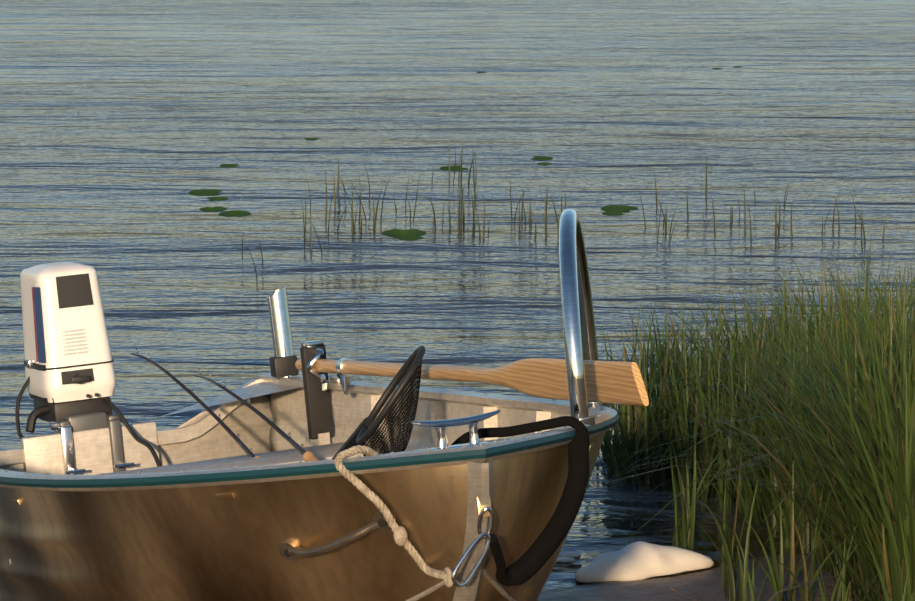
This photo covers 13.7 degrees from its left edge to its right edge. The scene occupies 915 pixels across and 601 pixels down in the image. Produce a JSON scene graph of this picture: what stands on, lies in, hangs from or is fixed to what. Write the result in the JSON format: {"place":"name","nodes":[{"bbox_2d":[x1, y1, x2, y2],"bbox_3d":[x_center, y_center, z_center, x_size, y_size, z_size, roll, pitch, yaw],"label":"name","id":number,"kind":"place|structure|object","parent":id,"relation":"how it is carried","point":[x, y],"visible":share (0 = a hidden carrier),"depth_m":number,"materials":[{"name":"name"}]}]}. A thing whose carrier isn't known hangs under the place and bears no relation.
{"place":"outdoors","nodes":[
{"label":"outdoors","id":0,"kind":"place"},
{"bbox_2d":[0,0,914,589],"bbox_3d":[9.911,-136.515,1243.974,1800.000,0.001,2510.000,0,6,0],"label":"water","id":1,"kind":"structure","parent":0,"point":[126,126],"depth_m":20.81,"materials":[{"name":"blue liquid"}]},
{"bbox_2d":[0,388,604,600],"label":"boat","id":2,"kind":"object","parent":1,"relation":"on","point":[190,544],"visible":0.71,"depth_m":6.94,"materials":[{"name":"brown metal"}]},
{"bbox_2d":[0,209,618,600],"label":"boat fittings","id":3,"kind":"object","parent":1,"relation":"on","point":[39,457],"visible":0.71,"depth_m":6.99,"materials":[{"name":"silver metal"}]},
{"bbox_2d":[15,262,161,474],"bbox_3d":[-0.937,0.284,9.525,0.330,0.750,0.498,-7,5,-18],"label":"outboard motor","id":4,"kind":"object","parent":3,"relation":"attached to","point":[70,384],"visible":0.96,"depth_m":9.48,"materials":[{"name":"white plastic"}]},
{"bbox_2d":[131,348,320,461],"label":"fishing rods","id":5,"kind":"object","parent":3,"relation":"in","point":[308,456],"visible":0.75,"depth_m":9.10,"materials":[{"name":"black"}]},
{"bbox_2d":[331,346,425,459],"bbox_3d":[-0.221,0.346,8.400,0.158,0.543,0.810,-3,7,-23],"label":"landing net","id":6,"kind":"object","parent":3,"relation":"in","point":[368,430],"visible":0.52,"depth_m":8.11,"materials":[{"name":"black fabric"}]},
{"bbox_2d":[295,358,648,405],"bbox_3d":[-0.024,0.143,8.215,0.033,0.316,2.444,-2,7,-17],"label":"oar","id":7,"kind":"object","parent":3,"relation":"attached to","point":[615,382],"visible":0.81,"depth_m":7.59,"materials":[{"name":"brown wood"}]},
{"bbox_2d":[189,66,740,240],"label":"lily pads","id":8,"kind":"object","parent":1,"relation":"on","point":[416,234],"visible":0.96,"depth_m":18.42,"materials":[{"name":"green plant"}]},
{"bbox_2d":[240,136,886,280],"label":"reeds","id":9,"kind":"object","parent":1,"relation":"on","point":[474,224],"visible":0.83,"depth_m":17.43,"materials":[{"name":"green plant"}]},
{"bbox_2d":[537,553,856,600],"bbox_3d":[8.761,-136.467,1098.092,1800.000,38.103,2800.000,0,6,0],"label":"ground","id":10,"kind":"structure","parent":0,"point":[705,585],"depth_m":8.52,"materials":[{"name":"grey stone"}]},
{"bbox_2d":[556,541,713,582],"bbox_3d":[0.362,0.588,8.956,0.402,0.080,0.380,-5,8,-36],"label":"rock","id":11,"kind":"object","parent":10,"relation":"on","point":[639,560],"visible":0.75,"depth_m":8.80,"materials":[{"name":"white stone"}]},
{"bbox_2d":[588,588,696,600],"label":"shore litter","id":12,"kind":"object","parent":10,"relation":"on","point":[681,593],"visible":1,"depth_m":8.31,"materials":[{"name":"brown"}]},
{"bbox_2d":[490,247,914,600],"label":"reed bed","id":13,"kind":"object","parent":10,"relation":"on","point":[808,440],"visible":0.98,"depth_m":8.77,"materials":[{"name":"green plant"}]}
]}

